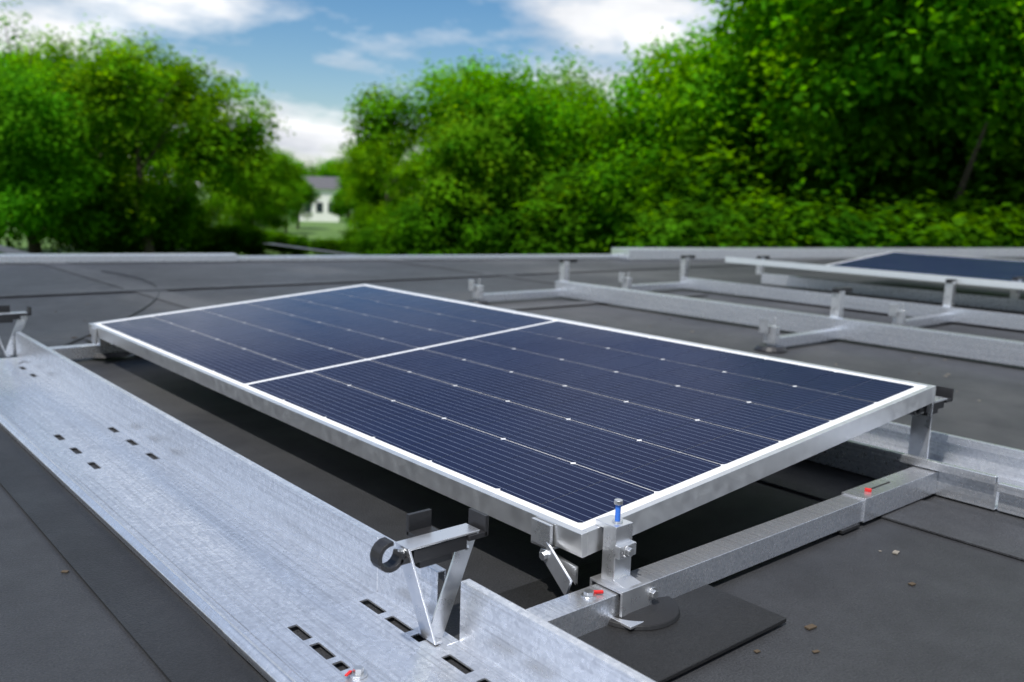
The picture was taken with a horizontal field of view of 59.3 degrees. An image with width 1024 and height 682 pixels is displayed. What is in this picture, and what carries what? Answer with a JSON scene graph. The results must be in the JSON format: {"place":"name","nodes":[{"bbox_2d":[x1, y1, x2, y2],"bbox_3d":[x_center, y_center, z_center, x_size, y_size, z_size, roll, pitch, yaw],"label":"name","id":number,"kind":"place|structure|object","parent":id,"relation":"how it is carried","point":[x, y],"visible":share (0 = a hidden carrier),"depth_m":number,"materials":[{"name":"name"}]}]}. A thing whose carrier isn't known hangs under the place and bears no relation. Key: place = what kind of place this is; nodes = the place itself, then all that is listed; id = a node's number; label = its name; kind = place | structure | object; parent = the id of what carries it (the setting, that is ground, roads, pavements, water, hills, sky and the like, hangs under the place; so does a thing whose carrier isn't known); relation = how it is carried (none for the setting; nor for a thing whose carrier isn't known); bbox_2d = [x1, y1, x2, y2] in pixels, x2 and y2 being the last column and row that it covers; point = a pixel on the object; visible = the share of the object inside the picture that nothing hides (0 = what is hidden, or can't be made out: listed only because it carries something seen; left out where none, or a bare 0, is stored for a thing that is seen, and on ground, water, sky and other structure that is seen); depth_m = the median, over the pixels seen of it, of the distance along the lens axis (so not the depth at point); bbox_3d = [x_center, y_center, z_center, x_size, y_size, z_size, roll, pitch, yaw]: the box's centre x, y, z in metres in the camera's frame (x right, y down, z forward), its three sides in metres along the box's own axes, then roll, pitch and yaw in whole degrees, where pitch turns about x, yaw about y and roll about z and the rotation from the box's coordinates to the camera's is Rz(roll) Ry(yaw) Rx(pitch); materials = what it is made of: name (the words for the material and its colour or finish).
{"place":"outdoors","nodes":[
{"label":"outdoors","id":0,"kind":"place"},
{"bbox_2d":[0,186,421,255],"bbox_3d":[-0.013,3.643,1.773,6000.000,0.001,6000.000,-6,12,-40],"label":"ground","id":1,"kind":"structure","parent":0,"point":[312,229],"depth_m":81.49,"materials":[{"name":"green plant"}]},
{"bbox_2d":[0,63,49,210],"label":"tree","id":2,"kind":"object","parent":1,"relation":"on","point":[7,149],"visible":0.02,"depth_m":34.98,"materials":[{"name":"green plant"}]},
{"bbox_2d":[0,50,114,240],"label":"tree","id":3,"kind":"object","parent":1,"relation":"on","point":[16,141],"visible":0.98,"depth_m":33.61,"materials":[{"name":"green plant"}]},
{"bbox_2d":[0,1,191,253],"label":"tree","id":4,"kind":"object","parent":1,"relation":"on","point":[34,246],"visible":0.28,"depth_m":37.95,"materials":[{"name":"green plant"}]},
{"bbox_2d":[0,23,202,248],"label":"tree","id":5,"kind":"object","parent":1,"relation":"on","point":[62,44],"visible":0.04,"depth_m":47.17,"materials":[{"name":"green plant"}]},
{"bbox_2d":[41,175,214,253],"bbox_3d":[-17.769,-5.560,41.659,8.604,4.731,7.755,3,9,8],"label":"bush","id":6,"kind":"object","parent":1,"relation":"on","point":[113,243],"visible":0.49,"depth_m":39.95,"materials":[{"name":"green plant"}]},
{"bbox_2d":[68,180,204,253],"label":"bush","id":7,"kind":"object","parent":1,"relation":"on","point":[158,251],"visible":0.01,"depth_m":43.37,"materials":[{"name":"green plant"}]},
{"bbox_2d":[127,125,205,192],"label":"tree","id":8,"kind":"object","parent":1,"relation":"on","point":[162,169],"visible":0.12,"depth_m":79.38,"materials":[{"name":"green plant"}]},
{"bbox_2d":[47,25,295,252],"bbox_3d":[-15.915,-8.747,40.729,9.686,11.014,10.773,11,13,44],"label":"tree","id":9,"kind":"object","parent":1,"relation":"on","point":[221,152],"visible":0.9,"depth_m":39.44,"materials":[{"name":"green plant"}]},
{"bbox_2d":[168,152,252,224],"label":"tree","id":10,"kind":"object","parent":1,"relation":"on","point":[213,204],"visible":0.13,"depth_m":67.94,"materials":[{"name":"green plant"}]},
{"bbox_2d":[176,215,272,255],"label":"bush","id":11,"kind":"object","parent":1,"relation":"on","point":[237,238],"visible":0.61,"depth_m":45.96,"materials":[{"name":"green plant"}]},
{"bbox_2d":[200,143,306,231],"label":"tree","id":12,"kind":"object","parent":1,"relation":"on","point":[251,211],"visible":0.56,"depth_m":58.20,"materials":[{"name":"green plant"}]},
{"bbox_2d":[230,226,296,255],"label":"bush","id":13,"kind":"object","parent":1,"relation":"on","point":[280,237],"visible":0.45,"depth_m":49.09,"materials":[{"name":"green plant"}]},
{"bbox_2d":[270,174,307,233],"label":"tree","id":14,"kind":"object","parent":1,"relation":"on","point":[297,192],"visible":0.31,"depth_m":76.78,"materials":[{"name":"green plant"}]},
{"bbox_2d":[267,158,314,182],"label":"tree","id":15,"kind":"object","parent":1,"relation":"on","point":[308,173],"visible":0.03,"depth_m":131.92,"materials":[{"name":"green plant"}]},
{"bbox_2d":[271,233,312,255],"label":"bush","id":16,"kind":"object","parent":1,"relation":"on","point":[301,241],"visible":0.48,"depth_m":51.15,"materials":[{"name":"green plant"}]},
{"bbox_2d":[289,162,321,228],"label":"tree","id":17,"kind":"object","parent":1,"relation":"on","point":[310,195],"visible":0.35,"depth_m":86.35,"materials":[{"name":"green plant"}]},
{"bbox_2d":[297,155,327,175],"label":"tree","id":18,"kind":"object","parent":1,"relation":"on","point":[314,172],"visible":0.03,"depth_m":136.69,"materials":[{"name":"green plant"}]},
{"bbox_2d":[306,236,355,254],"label":"bush","id":19,"kind":"object","parent":1,"relation":"on","point":[337,245],"visible":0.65,"depth_m":49.28,"materials":[{"name":"green plant"}]},
{"bbox_2d":[316,157,351,216],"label":"tree","id":20,"kind":"object","parent":1,"relation":"on","point":[324,171],"visible":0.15,"depth_m":124.81,"materials":[{"name":"green plant"}]},
{"bbox_2d":[328,176,362,230],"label":"tree","id":21,"kind":"object","parent":1,"relation":"on","point":[339,208],"visible":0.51,"depth_m":82.34,"materials":[{"name":"green plant"}]},
{"bbox_2d":[339,227,372,254],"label":"bush","id":22,"kind":"object","parent":1,"relation":"on","point":[350,232],"visible":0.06,"depth_m":53.33,"materials":[{"name":"green plant"}]},
{"bbox_2d":[348,223,387,254],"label":"bush","id":23,"kind":"object","parent":1,"relation":"on","point":[362,243],"visible":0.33,"depth_m":46.91,"materials":[{"name":"green plant"}]},
{"bbox_2d":[334,156,420,212],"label":"tree","id":24,"kind":"object","parent":1,"relation":"on","point":[351,175],"visible":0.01,"depth_m":87.36,"materials":[{"name":"green plant"}]},
{"bbox_2d":[329,138,431,231],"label":"tree","id":25,"kind":"object","parent":1,"relation":"on","point":[376,213],"visible":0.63,"depth_m":58.56,"materials":[{"name":"green plant"}]},
{"bbox_2d":[341,133,428,217],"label":"tree","id":26,"kind":"object","parent":1,"relation":"on","point":[384,170],"visible":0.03,"depth_m":64.61,"materials":[{"name":"green plant"}]},
{"bbox_2d":[338,56,560,253],"bbox_3d":[-1.993,-7.396,38.976,9.567,9.781,8.602,10,12,40],"label":"tree","id":27,"kind":"object","parent":1,"relation":"on","point":[489,162],"visible":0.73,"depth_m":36.46,"materials":[{"name":"green plant"}]},
{"bbox_2d":[372,192,538,254],"bbox_3d":[-2.436,-4.405,38.310,7.313,4.462,8.113,-5,11,-36],"label":"bush","id":28,"kind":"object","parent":1,"relation":"on","point":[448,233],"visible":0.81,"depth_m":36.08,"materials":[{"name":"green plant"}]},
{"bbox_2d":[420,180,546,254],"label":"bush","id":29,"kind":"object","parent":1,"relation":"on","point":[514,209],"visible":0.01,"depth_m":38.92,"materials":[{"name":"green plant"}]},
{"bbox_2d":[395,43,613,207],"bbox_3d":[-0.383,-7.867,41.052,13.075,10.164,11.398,10,12,40],"label":"tree","id":30,"kind":"object","parent":1,"relation":"on","point":[566,117],"visible":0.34,"depth_m":37.00,"materials":[{"name":"green plant"}]},
{"bbox_2d":[486,196,552,254],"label":"bush","id":31,"kind":"object","parent":1,"relation":"on","point":[526,234],"visible":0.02,"depth_m":38.42,"materials":[{"name":"green plant"}]},
{"bbox_2d":[453,59,624,218],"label":"tree","id":32,"kind":"object","parent":1,"relation":"on","point":[573,89],"visible":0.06,"depth_m":40.25,"materials":[{"name":"green plant"}]},
{"bbox_2d":[582,208,641,253],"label":"bush","id":33,"kind":"object","parent":1,"relation":"on","point":[599,249],"visible":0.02,"depth_m":31.27,"materials":[{"name":"green plant"}]},
{"bbox_2d":[562,97,661,161],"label":"tree","id":34,"kind":"object","parent":1,"relation":"on","point":[611,141],"visible":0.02,"depth_m":48.24,"materials":[{"name":"green plant"}]},
{"bbox_2d":[509,141,765,254],"bbox_3d":[5.439,-4.402,33.214,12.358,6.796,11.139,7,11,29],"label":"bush","id":35,"kind":"object","parent":1,"relation":"on","point":[559,229],"visible":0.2,"depth_m":31.47,"materials":[{"name":"green plant"}]},
{"bbox_2d":[616,9,740,159],"bbox_3d":[12.245,-9.027,39.509,14.892,13.714,14.785,-2,10,-23],"label":"tree","id":36,"kind":"object","parent":1,"relation":"on","point":[652,49],"visible":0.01,"depth_m":38.44,"materials":[{"name":"green plant"}]},
{"bbox_2d":[600,173,938,249],"bbox_3d":[6.783,-1.728,22.396,8.881,4.884,8.005,0,9,-13],"label":"bush","id":37,"kind":"object","parent":1,"relation":"on","point":[697,229],"visible":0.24,"depth_m":21.06,"materials":[{"name":"green plant"}]},
{"bbox_2d":[571,1,985,240],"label":"tree","id":38,"kind":"object","parent":1,"relation":"on","point":[633,140],"visible":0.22,"depth_m":28.93,"materials":[{"name":"green plant"}]},
{"bbox_2d":[621,122,1021,246],"bbox_3d":[9.324,-3.174,26.735,12.142,6.677,10.944,4,9,10],"label":"bush","id":39,"kind":"object","parent":1,"relation":"on","point":[697,192],"visible":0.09,"depth_m":25.00,"materials":[{"name":"green plant"}]},
{"bbox_2d":[672,130,971,214],"bbox_3d":[10.408,-3.484,28.025,12.676,6.971,11.426,3,9,7],"label":"bush","id":40,"kind":"object","parent":1,"relation":"on","point":[880,188],"visible":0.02,"depth_m":24.06,"materials":[{"name":"green plant"}]},
{"bbox_2d":[627,0,1023,231],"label":"tree","id":41,"kind":"object","parent":1,"relation":"on","point":[880,129],"visible":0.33,"depth_m":22.27,"materials":[{"name":"green plant"}]},
{"bbox_2d":[688,168,1020,247],"bbox_3d":[9.122,-1.837,22.996,9.226,5.074,8.316,7,10,27],"label":"bush","id":42,"kind":"object","parent":1,"relation":"on","point":[760,202],"visible":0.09,"depth_m":22.04,"materials":[{"name":"green plant"}]},
{"bbox_2d":[689,0,1023,210],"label":"tree","id":43,"kind":"object","parent":1,"relation":"on","point":[940,16],"visible":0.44,"depth_m":20.72,"materials":[{"name":"green plant"}]},
{"bbox_2d":[741,0,1023,193],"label":"tree","id":44,"kind":"object","parent":1,"relation":"on","point":[917,163],"visible":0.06,"depth_m":21.41,"materials":[{"name":"green plant"}]},
{"bbox_2d":[774,196,1017,247],"bbox_3d":[10.085,-1.591,22.803,7.658,4.672,8.496,8,11,35],"label":"bush","id":45,"kind":"object","parent":1,"relation":"on","point":[885,209],"visible":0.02,"depth_m":20.91,"materials":[{"name":"green plant"}]},
{"bbox_2d":[808,168,1023,247],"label":"bush","id":46,"kind":"object","parent":1,"relation":"on","point":[935,229],"visible":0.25,"depth_m":19.01,"materials":[{"name":"green plant"}]},
{"bbox_2d":[843,172,1023,229],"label":"bush","id":47,"kind":"object","parent":1,"relation":"on","point":[961,200],"visible":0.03,"depth_m":21.31,"materials":[{"name":"green plant"}]},
{"bbox_2d":[878,130,1023,220],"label":"bush","id":48,"kind":"object","parent":1,"relation":"on","point":[1014,192],"visible":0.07,"depth_m":21.90,"materials":[{"name":"green plant"}]},
{"bbox_2d":[300,176,340,221],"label":"house","id":49,"kind":"structure","parent":0,"point":[326,188],"depth_m":108.58,"materials":[{"name":"white paint"}]},
{"bbox_2d":[0,0,744,187],"label":"sky","id":50,"kind":"structure","parent":0,"point":[313,54],"materials":[{"name":"blue"}]},
{"bbox_2d":[0,257,1023,681],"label":"roof deck","id":51,"kind":"structure","parent":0,"point":[954,613],"depth_m":1.66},
{"bbox_2d":[20,270,159,362],"bbox_3d":[-1.945,-0.198,4.430,0.380,0.007,3.309,-2,10,-20],"label":"roof cable","id":52,"kind":"object","parent":51,"relation":"on","point":[125,317],"visible":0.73,"depth_m":4.31,"materials":[{"name":"black rubber"}]},
{"bbox_2d":[48,343,132,359],"bbox_3d":[-1.090,0.004,3.211,1.131,0.046,0.052,-6,12,-40],"label":"rail","id":53,"kind":"object","parent":51,"relation":"on","point":[80,351],"depth_m":2.93,"materials":[{"name":"metal"}]},
{"bbox_2d":[91,327,130,357],"bbox_3d":[-1.327,-0.004,2.969,0.142,0.109,0.184,-6,12,-40],"label":"mount","id":54,"kind":"object","parent":51,"relation":"on","point":[98,341],"visible":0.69,"depth_m":2.95,"materials":[{"name":"metal"}]},
{"bbox_2d":[0,428,263,681],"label":"roof seam","id":55,"kind":"object","parent":51,"relation":"on","point":[173,636],"visible":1,"depth_m":1.30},
{"bbox_2d":[0,332,384,638],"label":"tray","id":56,"kind":"object","parent":51,"relation":"on","point":[218,537],"visible":0.97,"depth_m":1.59,"materials":[{"name":"metal"}]},
{"bbox_2d":[0,305,31,356],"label":"tray bracket","id":57,"kind":"object","parent":56,"relation":"on","point":[7,315],"visible":0.98,"depth_m":2.94,"materials":[{"name":"metal"}]},
{"bbox_2d":[378,536,445,620],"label":"tray end wall","id":58,"kind":"structure","parent":56,"relation":"attached to","point":[393,586],"depth_m":1.24,"materials":[{"name":"silver metal"}]},
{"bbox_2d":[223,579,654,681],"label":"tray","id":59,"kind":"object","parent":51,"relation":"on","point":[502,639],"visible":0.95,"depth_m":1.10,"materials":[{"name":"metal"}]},
{"bbox_2d":[345,665,367,679],"bbox_3d":[-0.183,0.393,1.068,0.022,0.010,0.025,5,10,20],"label":"bolt","id":60,"kind":"object","parent":59,"relation":"on","point":[358,672],"visible":1,"depth_m":1.06,"materials":[{"name":"silver metal"}]},
{"bbox_2d":[370,508,488,644],"bbox_3d":[-0.114,0.306,1.151,0.162,0.161,0.062,-6,12,-40],"label":"tray bracket","id":61,"kind":"object","parent":59,"relation":"on","point":[426,544],"visible":1,"depth_m":1.15,"materials":[{"name":"metal"}]},
{"bbox_2d":[17,298,996,652],"bbox_3d":[0.133,0.003,3.609,4.572,0.002,4.582,-6,12,-40],"label":"roof debris","id":62,"kind":"object","parent":51,"relation":"on","point":[811,626],"visible":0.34,"depth_m":1.35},
{"bbox_2d":[0,243,1023,560],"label":"roof seams","id":63,"kind":"object","parent":51,"relation":"on","point":[1006,539],"visible":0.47,"depth_m":1.91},
{"bbox_2d":[498,554,785,681],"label":"rubber mat","id":64,"kind":"object","parent":51,"relation":"on","point":[711,622],"visible":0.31,"depth_m":1.21,"materials":[{"name":"black rubber"}]},
{"bbox_2d":[608,596,679,630],"bbox_3d":[0.170,0.370,1.262,0.131,0.011,0.131,-6,12,-40],"label":"foot pad","id":65,"kind":"object","parent":64,"relation":"on","point":[660,612],"visible":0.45,"depth_m":1.22,"materials":[{"name":"rubber"}]},
{"bbox_2d":[531,498,657,629],"bbox_3d":[0.117,0.293,1.259,0.118,0.153,0.178,-6,12,-40],"label":"mounting clamp","id":66,"kind":"object","parent":65,"relation":"on","point":[634,590],"visible":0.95,"depth_m":1.24,"materials":[{"name":"metal"}]},
{"bbox_2d":[89,284,935,557],"bbox_3d":[-0.243,0.035,2.402,1.040,0.035,2.262,-12,16,-39],"label":"solar panel","id":67,"kind":"object","parent":66,"relation":"on","point":[570,431],"visible":0.99,"depth_m":1.89,"materials":[{"name":"blue"}]},
{"bbox_2d":[525,466,937,637],"bbox_3d":[0.416,0.328,1.479,1.136,0.055,0.052,-6,12,-40],"label":"rail","id":68,"kind":"object","parent":51,"relation":"on","point":[576,614],"visible":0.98,"depth_m":1.43,"materials":[{"name":"metal"}]},
{"bbox_2d":[467,255,1023,366],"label":"rails","id":69,"kind":"object","parent":51,"relation":"on","point":[902,331],"visible":0.97,"depth_m":4.55,"materials":[{"name":"metal"}]},
{"bbox_2d":[725,257,1023,290],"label":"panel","id":70,"kind":"object","parent":69,"relation":"on","point":[1000,284],"visible":1,"depth_m":5.03,"materials":[{"name":"white metal"}]},
{"bbox_2d":[827,251,1023,281],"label":"panel","id":71,"kind":"object","parent":69,"relation":"on","point":[978,268],"visible":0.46,"depth_m":6.33,"materials":[{"name":"blue glass"}]},
{"bbox_2d":[805,421,1023,509],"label":"tray","id":72,"kind":"object","parent":51,"relation":"on","point":[973,471],"visible":0.29,"depth_m":1.95,"materials":[{"name":"metal"}]},
{"bbox_2d":[908,386,953,458],"bbox_3d":[0.883,0.195,1.952,0.162,0.185,0.064,-6,12,-40],"label":"support bracket","id":73,"kind":"object","parent":72,"relation":"on","point":[920,429],"visible":0.54,"depth_m":1.93,"materials":[{"name":"metal"}]},
{"bbox_2d":[997,482,1023,517],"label":"metal rail","id":74,"kind":"object","parent":51,"relation":"on","point":[1011,499],"visible":1,"depth_m":1.72,"materials":[{"name":"metal"}]},
{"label":"building walls","id":75,"kind":"object","parent":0,"visible":0},
{"bbox_2d":[0,248,1023,262],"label":"roof parapet","id":76,"kind":"structure","parent":75,"relation":"on","point":[705,253],"depth_m":8.56,"materials":[{"name":"grey metal"}]}
]}

